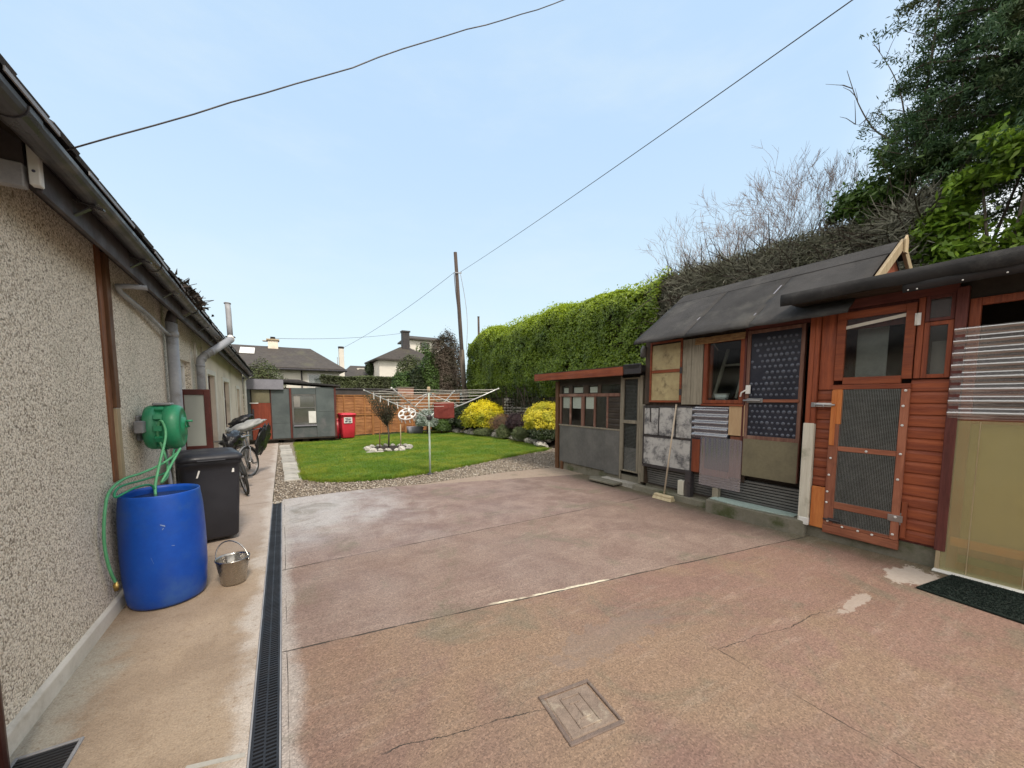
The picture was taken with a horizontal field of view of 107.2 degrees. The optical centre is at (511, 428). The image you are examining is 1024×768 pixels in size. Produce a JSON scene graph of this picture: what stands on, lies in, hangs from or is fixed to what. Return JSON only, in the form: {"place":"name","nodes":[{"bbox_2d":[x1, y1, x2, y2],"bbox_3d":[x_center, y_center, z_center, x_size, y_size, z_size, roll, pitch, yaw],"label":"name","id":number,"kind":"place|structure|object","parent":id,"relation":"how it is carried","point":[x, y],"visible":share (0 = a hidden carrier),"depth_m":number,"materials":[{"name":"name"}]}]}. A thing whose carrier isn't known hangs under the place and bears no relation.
{"place":"outdoors","nodes":[
{"label":"outdoors","id":0,"kind":"place"},
{"bbox_2d":[10,443,277,767],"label":"path","id":1,"kind":"structure","parent":0,"point":[170,686],"depth_m":2.28,"materials":[{"name":"concrete"}]},
{"bbox_2d":[10,736,84,767],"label":"gully grate","id":2,"kind":"object","parent":1,"relation":"in","point":[59,755],"visible":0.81,"depth_m":1.78,"materials":[{"name":"grey plastic"}]},
{"bbox_2d":[116,483,207,610],"bbox_3d":[-2.947,0.975,3.203,0.552,0.924,0.552,-3,5,-31],"label":"water barrel","id":3,"kind":"object","parent":1,"relation":"on","point":[162,546],"visible":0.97,"depth_m":3.01,"materials":[{"name":"blue plastic"}]},
{"bbox_2d":[164,449,172,483],"bbox_3d":[-3.389,0.766,3.785,0.369,1.230,0.044,3,5,31],"label":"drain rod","id":4,"kind":"object","parent":1,"relation":"on","point":[170,480],"depth_m":3.79,"materials":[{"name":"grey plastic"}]},
{"bbox_2d":[175,447,242,540],"bbox_3d":[-3.669,0.795,4.587,0.610,1.070,0.793,-4,6,-43],"label":"wheelie bin","id":5,"kind":"object","parent":1,"relation":"on","point":[214,473],"visible":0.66,"depth_m":4.40,"materials":[{"name":"grey plastic"}]},
{"bbox_2d":[185,752,245,767],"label":"mortar strip","id":6,"kind":"object","parent":1,"relation":"on","point":[218,760],"visible":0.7,"depth_m":1.76,"materials":[{"name":"concrete"}]},
{"bbox_2d":[214,540,249,586],"bbox_3d":[-2.578,1.233,3.483,0.270,0.373,0.268,-3,5,-31],"label":"bucket","id":7,"kind":"object","parent":1,"relation":"on","point":[232,568],"visible":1,"depth_m":3.44,"materials":[{"name":"silver metal"}]},
{"bbox_2d":[213,435,252,494],"bbox_3d":[-5.067,0.641,6.949,0.613,1.012,1.719,-14,12,-35],"label":"bicycle","id":8,"kind":"object","parent":1,"relation":"on","point":[244,477],"visible":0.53,"depth_m":6.50,"materials":[{"name":"rubber"}]},
{"bbox_2d":[218,430,245,448],"bbox_3d":[-4.934,0.209,6.660,0.389,0.371,0.913,-3,5,-31],"label":"bicycle cover","id":9,"kind":"object","parent":8,"relation":"on","point":[234,439],"visible":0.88,"depth_m":6.44,"materials":[{"name":"black plastic"}]},
{"bbox_2d":[239,428,259,476],"bbox_3d":[-5.968,0.480,8.646,0.526,1.058,1.662,-3,6,-34],"label":"bicycle","id":10,"kind":"object","parent":1,"relation":"on","point":[245,449],"visible":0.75,"depth_m":8.35,"materials":[{"name":"metal"}]},
{"bbox_2d":[225,418,266,433],"bbox_3d":[-5.702,-0.062,8.084,0.832,0.204,0.340,-30,22,-34],"label":"saddle cover","id":11,"kind":"object","parent":10,"relation":"on","point":[246,425],"visible":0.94,"depth_m":8.02,"materials":[{"name":"plastic"}]},
{"bbox_2d":[228,414,253,427],"bbox_3d":[-5.947,-0.168,8.265,0.519,0.221,0.373,-36,21,-24],"label":"bicycle cover","id":12,"kind":"object","parent":11,"relation":"on","point":[238,420],"visible":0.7,"depth_m":8.17,"materials":[{"name":"black plastic"}]},
{"bbox_2d":[254,423,270,456],"bbox_3d":[-5.610,0.252,8.479,0.146,0.818,0.559,12,-11,-7],"label":"bicycle cover","id":13,"kind":"object","parent":10,"relation":"hanging from","point":[262,438],"visible":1,"depth_m":8.40,"materials":[{"name":"black plastic"}]},
{"bbox_2d":[245,400,462,500],"bbox_3d":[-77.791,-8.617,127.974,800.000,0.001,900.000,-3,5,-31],"label":"ground","id":14,"kind":"structure","parent":0,"point":[301,440],"depth_m":16.14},
{"bbox_2d":[0,54,253,767],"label":"bungalow","id":15,"kind":"object","parent":14,"relation":"on","point":[109,331],"visible":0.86,"depth_m":2.39,"materials":[{"name":"white paint"}]},
{"bbox_2d":[133,403,192,448],"bbox_3d":[-3.409,-0.025,3.721,0.420,0.462,0.522,-3,5,-31],"label":"hose reel","id":16,"kind":"object","parent":15,"relation":"attached to","point":[172,416],"visible":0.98,"depth_m":3.61,"materials":[{"name":"green plastic"}]},
{"bbox_2d":[102,420,181,590],"bbox_3d":[-3.132,0.573,3.244,0.170,1.268,1.032,-2,5,-22],"label":"garden hose","id":17,"kind":"object","parent":16,"relation":"hanging from","point":[116,585],"visible":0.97,"depth_m":3.23,"materials":[{"name":"green plastic"}]},
{"bbox_2d":[113,449,174,497],"bbox_3d":[-3.158,0.407,3.311,0.095,0.357,0.882,-1,5,-16],"label":"garden hose","id":18,"kind":"object","parent":16,"relation":"hanging from","point":[129,490],"visible":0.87,"depth_m":3.11,"materials":[{"name":"green plastic"}]},
{"bbox_2d":[180,361,185,388],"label":"window","id":19,"kind":"structure","parent":15,"relation":"in","point":[181,363],"depth_m":5.75,"materials":[{"name":"glass"}]},
{"bbox_2d":[175,269,213,316],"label":"gutter weeds","id":20,"kind":"object","parent":15,"relation":"in","point":[196,297],"visible":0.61,"depth_m":4.39,"materials":[{"name":"plant"}]},
{"bbox_2d":[205,368,219,447],"bbox_3d":[-5.999,-0.156,7.484,0.152,2.000,1.140,-3,5,-31],"label":"glazed door","id":21,"kind":"structure","parent":15,"relation":"in","point":[207,372],"depth_m":7.85,"materials":[{"name":"grey glass"}]},
{"bbox_2d":[222,377,231,432],"bbox_3d":[-7.182,-0.604,9.427,0.175,1.320,1.340,-3,5,-31],"label":"window","id":22,"kind":"structure","parent":15,"relation":"in","point":[223,379],"depth_m":9.61,"materials":[{"name":"white glass"}]},
{"bbox_2d":[235,386,240,416],"bbox_3d":[-8.615,-0.579,11.901,0.024,1.530,1.140,-3,5,-31],"label":"window","id":23,"kind":"structure","parent":15,"relation":"in","point":[236,387],"depth_m":11.48,"materials":[{"name":"white plastic"}]},
{"bbox_2d":[65,0,563,150],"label":"overhead wire","id":24,"kind":"object","parent":15,"relation":"attached to","point":[99,140],"visible":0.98,"depth_m":2.34,"materials":[{"name":"plastic"}]},
{"bbox_2d":[242,358,287,413],"bbox_3d":[-11.791,-1.608,17.916,2.192,3.744,2.119,-3,5,-31],"label":"roof shrub","id":25,"kind":"object","parent":14,"relation":"on","point":[260,373],"visible":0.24,"depth_m":17.61,"materials":[{"name":"green plant"}]},
{"bbox_2d":[231,337,346,414],"bbox_3d":[-18.073,-3.044,23.418,13.560,5.680,7.320,-3,5,-31],"label":"hipped bungalow","id":26,"kind":"object","parent":14,"relation":"on","point":[308,365],"visible":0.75,"depth_m":23.29,"materials":[{"name":"tile"}]},
{"bbox_2d":[307,373,331,387],"bbox_3d":[-11.929,-2.992,23.455,1.400,0.870,0.075,-3,5,-31],"label":"window","id":27,"kind":"structure","parent":26,"relation":"in","point":[311,377],"depth_m":23.24,"materials":[{"name":"glass"}]},
{"bbox_2d":[242,377,339,443],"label":"felt clad shed","id":28,"kind":"structure","parent":14,"relation":"on","point":[293,414],"depth_m":14.71,"materials":[{"name":"black felt"},{"name":"painted wood"},{"name":"glass"}]},
{"bbox_2d":[249,390,271,439],"bbox_3d":[-9.426,-0.526,14.146,0.650,1.880,0.060,-3,5,-31],"label":"door","id":29,"kind":"structure","parent":28,"relation":"in","point":[260,405],"depth_m":14.13,"materials":[{"name":"red wood"}]},
{"bbox_2d":[291,394,316,426],"bbox_3d":[-8.193,-0.734,14.885,0.840,1.255,0.070,-3,5,-31],"label":"window","id":30,"kind":"structure","parent":28,"relation":"in","point":[303,405],"depth_m":14.90,"materials":[{"name":"grey glass"}]},
{"bbox_2d":[337,346,362,376],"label":"white chimney house","id":31,"kind":"structure","parent":14,"relation":"on","point":[348,373],"depth_m":30.05,"materials":[{"name":"paint"}]},
{"bbox_2d":[336,395,371,434],"bbox_3d":[-7.124,-0.622,17.058,0.066,1.820,1.624,4,6,43],"label":"lap fence","id":32,"kind":"object","parent":14,"relation":"on","point":[358,405],"visible":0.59,"depth_m":17.20,"materials":[{"name":"wood"}]},
{"bbox_2d":[346,366,367,375],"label":"dark roofed house","id":33,"kind":"structure","parent":14,"relation":"on","point":[359,369],"depth_m":38.27,"materials":[{"name":"tile"}]},
{"bbox_2d":[319,374,397,388],"bbox_3d":[-8.900,-1.753,23.188,5.215,3.144,1.128,-3,5,-31],"label":"hedge","id":34,"kind":"object","parent":14,"relation":"on","point":[371,381],"visible":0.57,"depth_m":22.47,"materials":[{"name":"plant"}]},
{"bbox_2d":[336,388,397,394],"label":"boundary wall","id":35,"kind":"structure","parent":14,"relation":"on","point":[349,391],"depth_m":18.97,"materials":[{"name":"stone"}]},
{"bbox_2d":[373,395,404,432],"bbox_3d":[-5.953,-0.724,18.320,0.066,1.820,1.624,4,6,43],"label":"lap fence","id":36,"kind":"object","parent":14,"relation":"on","point":[379,425],"visible":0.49,"depth_m":18.44,"materials":[{"name":"wood"}]},
{"bbox_2d":[364,330,425,376],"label":"cream house","id":37,"kind":"structure","parent":14,"relation":"on","point":[385,364],"depth_m":34.53,"materials":[{"name":"paint"}]},
{"bbox_2d":[390,371,412,388],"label":"green shrub","id":38,"kind":"object","parent":14,"relation":"on","point":[401,379],"visible":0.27,"depth_m":20.64,"materials":[{"name":"green plant"}]},
{"bbox_2d":[396,387,413,394],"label":"brick pier","id":39,"kind":"structure","parent":14,"relation":"on","point":[400,389],"depth_m":20.21,"materials":[{"name":"brick"}]},
{"bbox_2d":[395,354,420,376],"bbox_3d":[-7.229,-2.906,27.077,2.729,5.299,2.291,-3,5,-31],"label":"ivy mound","id":40,"kind":"object","parent":14,"relation":"on","point":[408,367],"visible":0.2,"depth_m":26.47,"materials":[{"name":"green plant"}]},
{"bbox_2d":[407,361,426,393],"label":"dark tall shrub","id":41,"kind":"object","parent":14,"relation":"on","point":[417,382],"visible":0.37,"depth_m":20.84,"materials":[{"name":"green plant"}]},
{"bbox_2d":[397,336,439,351],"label":"house","id":42,"kind":"structure","parent":14,"relation":"on","point":[416,340],"depth_m":41.41,"materials":[{"name":"paint"}]},
{"bbox_2d":[406,395,432,429],"bbox_3d":[-4.782,-0.836,19.581,0.066,1.840,1.624,4,6,43],"label":"lap fence","id":43,"kind":"object","parent":14,"relation":"on","point":[424,402],"visible":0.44,"depth_m":19.40,"materials":[{"name":"wood"}]},
{"bbox_2d":[416,340,436,358],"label":"hillside shrub","id":44,"kind":"object","parent":14,"relation":"on","point":[423,348],"visible":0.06,"depth_m":39.71,"materials":[{"name":"green plant"}]},
{"bbox_2d":[417,349,440,394],"bbox_3d":[-4.786,-2.438,21.723,1.641,4.231,1.734,-3,5,-31],"label":"green shrub","id":45,"kind":"object","parent":14,"relation":"on","point":[429,379],"visible":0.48,"depth_m":21.31,"materials":[{"name":"green plant"}]},
{"bbox_2d":[428,325,462,403],"bbox_3d":[-3.912,-3.076,22.341,2.416,5.944,2.208,-3,5,-31],"label":"tall shrub","id":46,"kind":"object","parent":14,"relation":"on","point":[449,369],"visible":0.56,"depth_m":21.72,"materials":[{"name":"brown plant"}]},
{"bbox_2d":[456,365,478,406],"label":"hedge end shrub","id":47,"kind":"object","parent":14,"relation":"on","point":[468,398],"visible":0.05,"depth_m":22.36,"materials":[{"name":"green plant"}]},
{"bbox_2d":[639,68,976,284],"bbox_3d":[6.551,-3.270,9.671,4.828,7.367,6.832,-3,5,-31],"label":"bare tree","id":48,"kind":"object","parent":14,"relation":"on","point":[792,206],"visible":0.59,"depth_m":8.75,"materials":[{"name":"grey plant"}]},
{"bbox_2d":[836,0,1023,230],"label":"dark conifer","id":49,"kind":"object","parent":14,"relation":"on","point":[996,79],"visible":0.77,"depth_m":6.04,"materials":[{"name":"green plant"}]},
{"bbox_2d":[364,363,373,375],"bbox_3d":[-13.420,-5.715,35.957,1.316,1.403,1.215,-3,5,-31],"label":"clipped tree","id":50,"kind":"object","parent":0,"point":[369,368],"visible":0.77,"depth_m":35.57,"materials":[{"name":"green plant"}]},
{"bbox_2d":[272,442,554,503],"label":"loose gravel","id":51,"kind":"structure","parent":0,"point":[408,479],"depth_m":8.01,"materials":[{"name":"gravel"}]},
{"bbox_2d":[283,466,298,471],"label":"paving slab","id":52,"kind":"structure","parent":51,"relation":"on","point":[288,468],"depth_m":9.02,"materials":[{"name":"concrete"}]},
{"bbox_2d":[284,470,299,475],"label":"paving slab","id":53,"kind":"structure","parent":51,"relation":"on","point":[292,472],"depth_m":8.55,"materials":[{"name":"concrete"}]},
{"bbox_2d":[284,474,301,481],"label":"paving slab","id":54,"kind":"structure","parent":51,"relation":"on","point":[295,477],"depth_m":7.92,"materials":[{"name":"concrete"}]},
{"bbox_2d":[363,387,498,474],"bbox_3d":[-1.829,0.058,8.350,2.343,1.975,2.343,-3,5,-31],"label":"rotary dryer","id":55,"kind":"object","parent":51,"relation":"on","point":[428,417],"visible":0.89,"depth_m":8.28,"materials":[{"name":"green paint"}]},
{"bbox_2d":[398,407,416,423],"bbox_3d":[-2.149,-0.323,7.710,0.371,0.255,0.372,-18,46,-17],"label":"sock airer","id":56,"kind":"object","parent":55,"relation":"hanging from","point":[408,410],"visible":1,"depth_m":7.70,"materials":[{"name":"white plastic"}]},
{"bbox_2d":[434,399,453,418],"bbox_3d":[-1.447,-0.420,8.027,0.430,0.418,0.093,-1,5,-7],"label":"peg bag","id":57,"kind":"object","parent":55,"relation":"hanging from","point":[445,410],"visible":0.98,"depth_m":8.00,"materials":[{"name":"red fabric"}]},
{"bbox_2d":[293,431,550,482],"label":"lawn","id":58,"kind":"structure","parent":0,"point":[362,462],"depth_m":11.05,"materials":[{"name":"plant"}]},
{"bbox_2d":[337,413,355,437],"bbox_3d":[-6.908,-0.132,15.788,0.610,1.070,0.793,-4,6,-37],"label":"wheelie bin","id":59,"kind":"object","parent":58,"relation":"on","point":[347,425],"visible":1,"depth_m":15.54,"materials":[{"name":"red plastic"}]},
{"bbox_2d":[373,446,404,450],"bbox_3d":[-4.090,0.637,12.524,1.320,0.065,1.320,-3,5,-31],"label":"soil bed","id":60,"kind":"object","parent":58,"relation":"on","point":[392,448],"visible":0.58,"depth_m":12.43,"materials":[{"name":"soil"}]},
{"bbox_2d":[363,391,403,446],"bbox_3d":[-4.209,-0.313,12.393,1.274,1.920,1.317,-3,5,-31],"label":"lawn tree","id":61,"kind":"object","parent":60,"relation":"on","point":[386,417],"visible":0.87,"depth_m":12.29,"materials":[{"name":"brown plant"}]},
{"bbox_2d":[406,426,423,433],"bbox_3d":[-4.631,0.063,18.015,0.740,0.360,0.360,-3,5,-31],"label":"trough","id":62,"kind":"object","parent":58,"relation":"on","point":[414,429],"visible":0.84,"depth_m":17.89,"materials":[{"name":"metal"}]},
{"bbox_2d":[412,408,437,433],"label":"silver shrub","id":63,"kind":"object","parent":58,"relation":"on","point":[420,420],"visible":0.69,"depth_m":17.38,"materials":[{"name":"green plant"}]},
{"bbox_2d":[431,419,451,432],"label":"fern clump","id":64,"kind":"object","parent":58,"relation":"on","point":[442,425],"visible":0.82,"depth_m":17.75,"materials":[{"name":"green plant"}]},
{"bbox_2d":[426,397,461,431],"bbox_3d":[-3.214,-0.660,18.626,1.995,1.823,1.625,-3,5,-31],"label":"dark shrub","id":65,"kind":"object","parent":58,"relation":"on","point":[453,421],"visible":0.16,"depth_m":18.28,"materials":[{"name":"green plant"}]},
{"bbox_2d":[437,425,554,448],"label":"bank","id":66,"kind":"structure","parent":0,"point":[552,444],"depth_m":14.20,"materials":[{"name":"soil"}]},
{"bbox_2d":[434,394,457,401],"bbox_3d":[-3.612,-0.968,20.840,0.066,1.900,1.624,4,6,43],"label":"lap fence","id":67,"kind":"object","parent":66,"relation":"on","point":[446,397],"visible":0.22,"depth_m":20.74,"materials":[{"name":"wood"}]},
{"bbox_2d":[454,252,467,408],"bbox_3d":[-2.787,-4.707,20.619,0.864,9.463,0.285,-3,5,-31],"label":"utility pole","id":68,"kind":"object","parent":66,"relation":"on","point":[461,350],"visible":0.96,"depth_m":20.48,"materials":[{"name":"wood"}]},
{"bbox_2d":[461,0,852,271],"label":"overhead wire","id":69,"kind":"object","parent":68,"relation":"attached to","point":[696,109],"visible":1,"depth_m":6.78,"materials":[{"name":"plastic"}]},
{"bbox_2d":[454,404,474,429],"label":"dark shrub","id":70,"kind":"object","parent":66,"relation":"on","point":[459,421],"visible":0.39,"depth_m":17.98,"materials":[{"name":"green plant"}]},
{"bbox_2d":[458,398,504,427],"bbox_3d":[-1.232,-0.571,17.401,2.398,1.736,2.026,-3,5,-31],"label":"golden shrub","id":71,"kind":"object","parent":66,"relation":"on","point":[482,413],"visible":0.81,"depth_m":16.76,"materials":[{"name":"yellow plant"}]},
{"bbox_2d":[472,427,494,435],"bbox_3d":[-1.178,0.257,16.754,1.180,0.742,1.033,-3,5,-31],"label":"alpine mound","id":72,"kind":"object","parent":66,"relation":"on","point":[486,431],"visible":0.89,"depth_m":16.45,"materials":[{"name":"green plant"}]},
{"bbox_2d":[488,413,512,429],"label":"heather","id":73,"kind":"object","parent":66,"relation":"on","point":[498,421],"visible":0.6,"depth_m":15.75,"materials":[{"name":"brown plant"}]},
{"bbox_2d":[495,424,511,438],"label":"ball shrub","id":74,"kind":"object","parent":66,"relation":"on","point":[503,432],"visible":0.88,"depth_m":15.27,"materials":[{"name":"green plant"}]},
{"bbox_2d":[505,412,524,428],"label":"purple shrub","id":75,"kind":"object","parent":66,"relation":"on","point":[514,421],"visible":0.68,"depth_m":15.06,"materials":[{"name":"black plant"}]},
{"bbox_2d":[502,398,535,416],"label":"rubble wall","id":76,"kind":"structure","parent":66,"relation":"on","point":[506,403],"depth_m":17.07,"materials":[{"name":"stone"}]},
{"bbox_2d":[511,426,531,439],"bbox_3d":[0.389,0.310,14.562,1.007,0.886,0.956,-3,5,-31],"label":"alpine mound","id":77,"kind":"object","parent":66,"relation":"on","point":[519,433],"visible":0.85,"depth_m":14.32,"materials":[{"name":"green plant"}]},
{"bbox_2d":[521,401,554,430],"bbox_3d":[1.378,-0.342,13.698,1.945,1.494,2.064,2,5,19],"label":"golden shrub","id":78,"kind":"object","parent":66,"relation":"on","point":[543,415],"visible":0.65,"depth_m":13.08,"materials":[{"name":"yellow plant"}]},
{"bbox_2d":[527,426,554,440],"bbox_3d":[1.440,0.250,13.421,1.858,0.928,1.361,-3,5,-31],"label":"evergreen","id":79,"kind":"object","parent":66,"relation":"on","point":[544,433],"visible":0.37,"depth_m":12.87,"materials":[{"name":"green plant"}]},
{"bbox_2d":[536,441,548,447],"bbox_3d":[1.054,0.537,13.006,0.462,0.221,0.427,17,10,28],"label":"garden stone","id":80,"kind":"object","parent":66,"relation":"on","point":[541,443],"visible":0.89,"depth_m":12.89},
{"bbox_2d":[466,266,679,413],"bbox_3d":[1.524,-2.427,15.664,2.310,5.117,12.197,-3,5,-31],"label":"tall hedge","id":81,"kind":"object","parent":66,"relation":"on","point":[511,360],"visible":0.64,"depth_m":13.73,"materials":[{"name":"green plant"}]},
{"bbox_2d":[0,0,1023,395],"label":"sky","id":82,"kind":"structure","parent":0,"point":[320,209],"materials":[{"name":"blue"}]},
{"bbox_2d":[282,467,1023,767],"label":"yard","id":83,"kind":"structure","parent":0,"point":[462,622],"depth_m":2.65,"materials":[{"name":"concrete"}]},
{"bbox_2d":[247,501,281,767],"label":"channel drain","id":84,"kind":"object","parent":83,"relation":"in","point":[265,745],"visible":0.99,"depth_m":2.37,"materials":[{"name":"grey plastic"}]},
{"bbox_2d":[538,679,624,746],"bbox_3d":[0.371,1.542,2.064,0.340,0.032,0.340,-2,5,-24],"label":"manhole cover","id":85,"kind":"object","parent":83,"relation":"in","point":[581,711],"visible":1,"depth_m":2.04,"materials":[{"name":"concrete"}]},
{"bbox_2d":[534,363,645,485],"bbox_3d":[2.378,-0.157,8.733,2.292,2.340,3.280,-3,5,-31],"label":"lean to aviary","id":86,"kind":"object","parent":83,"relation":"on","point":[598,421],"visible":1,"depth_m":8.22,"materials":[{"name":"wood"}]},
{"bbox_2d":[559,385,620,427],"bbox_3d":[1.646,-0.506,8.265,0.042,0.903,1.917,-3,5,-31],"label":"window","id":87,"kind":"structure","parent":86,"relation":"in","point":[578,399],"depth_m":8.36,"materials":[{"name":"brown glass"}]},
{"bbox_2d":[620,377,640,473],"bbox_3d":[2.279,-0.072,7.247,0.056,1.816,0.444,-3,5,-31],"label":"door","id":88,"kind":"structure","parent":86,"relation":"in","point":[630,454],"depth_m":7.29,"materials":[{"name":"wood"}]},
{"bbox_2d":[589,476,621,485],"bbox_3d":[1.864,1.037,7.622,0.380,0.040,0.795,-3,5,-31],"label":"stepping slab","id":89,"kind":"object","parent":83,"relation":"on","point":[603,480],"depth_m":7.50,"materials":[{"name":"concrete"}]},
{"bbox_2d":[602,476,637,487],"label":"threshold slab","id":90,"kind":"structure","parent":83,"relation":"on","point":[628,484],"depth_m":7.34,"materials":[{"name":"concrete"}]},
{"bbox_2d":[652,404,676,501],"bbox_3d":[2.605,0.388,6.322,0.248,1.600,0.360,-3,5,-31],"label":"broom","id":91,"kind":"object","parent":83,"relation":"on","point":[663,497],"visible":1,"depth_m":6.30,"materials":[{"name":"wood"}]},
{"bbox_2d":[705,497,806,535],"bbox_3d":[3.349,1.201,5.257,0.340,0.215,1.280,-3,5,-31],"label":"doorstep","id":92,"kind":"object","parent":83,"relation":"on","point":[788,524],"visible":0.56,"depth_m":5.06,"materials":[{"name":"concrete"}]},
{"bbox_2d":[710,497,797,516],"bbox_3d":[3.349,1.084,5.294,0.252,0.010,1.080,-3,5,-31],"label":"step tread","id":93,"kind":"object","parent":92,"relation":"on","point":[751,506],"visible":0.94,"depth_m":5.25,"materials":[{"name":"concrete"}]},
{"bbox_2d":[632,235,912,513],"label":"patchwork shed","id":94,"kind":"structure","parent":83,"relation":"on","point":[745,345],"depth_m":5.53,"materials":[{"name":"wood"}]},
{"bbox_2d":[714,393,728,399],"bbox_3d":[3.210,-0.490,5.775,0.092,0.099,0.210,-3,5,-31],"label":"white cup","id":95,"kind":"object","parent":94,"relation":"on","point":[721,396],"visible":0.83,"depth_m":5.75,"materials":[{"name":"plastic"}]},
{"bbox_2d":[701,339,744,405],"bbox_3d":[3.281,-0.840,5.686,0.409,0.987,0.633,-3,5,-31],"label":"window","id":96,"kind":"structure","parent":94,"relation":"in","point":[708,348],"depth_m":5.79,"materials":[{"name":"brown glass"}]},
{"bbox_2d":[739,323,807,483],"bbox_3d":[3.463,-0.328,5.081,0.098,2.030,0.749,-3,5,-31],"label":"door","id":97,"kind":"structure","parent":94,"relation":"in","point":[776,357],"depth_m":5.03,"materials":[{"name":"metal"}]},
{"bbox_2d":[624,153,1022,365],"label":"bare hedge end","id":98,"kind":"object","parent":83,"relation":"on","point":[890,224],"visible":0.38,"depth_m":7.40,"materials":[{"name":"brown plant"}]},
{"bbox_2d":[780,245,1023,593],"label":"red shed","id":99,"kind":"structure","parent":83,"relation":"on","point":[930,448],"depth_m":3.87,"materials":[{"name":"wood"}]},
{"bbox_2d":[811,302,921,549],"bbox_3d":[3.852,-0.024,4.216,0.097,2.565,0.865,-3,5,-31],"label":"door","id":100,"kind":"structure","parent":99,"relation":"in","point":[913,318],"depth_m":4.14,"materials":[{"name":"brown wood"}]},
{"bbox_2d":[920,319,954,377],"bbox_3d":[4.184,-0.777,3.708,0.066,0.550,0.197,-3,5,-31],"label":"window","id":101,"kind":"structure","parent":99,"relation":"in","point":[941,352],"depth_m":3.72,"materials":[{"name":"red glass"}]},
{"bbox_2d":[925,292,956,321],"bbox_3d":[4.173,-1.178,3.669,0.032,0.245,0.197,-3,5,-31],"label":"window","id":102,"kind":"structure","parent":99,"relation":"in","point":[954,295],"depth_m":3.66,"materials":[{"name":"brown wood"}]},
{"bbox_2d":[908,112,1023,265],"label":"laurel shrub","id":103,"kind":"object","parent":83,"relation":"on","point":[963,186],"visible":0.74,"depth_m":5.39,"materials":[{"name":"green plant"}]},
{"bbox_2d":[916,574,1023,623],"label":"doormat","id":104,"kind":"object","parent":83,"relation":"on","point":[1002,602],"visible":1,"depth_m":3.22,"materials":[{"name":"rubber"}]},
{"bbox_2d":[827,0,944,192],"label":"bare sapling","id":105,"kind":"object","parent":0,"point":[903,111],"visible":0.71,"depth_m":6.72,"materials":[{"name":"grey plant"}]},
{"bbox_2d":[819,96,1023,242],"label":"holly tree","id":106,"kind":"object","parent":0,"point":[860,196],"visible":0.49,"depth_m":6.35,"materials":[{"name":"green plant"}]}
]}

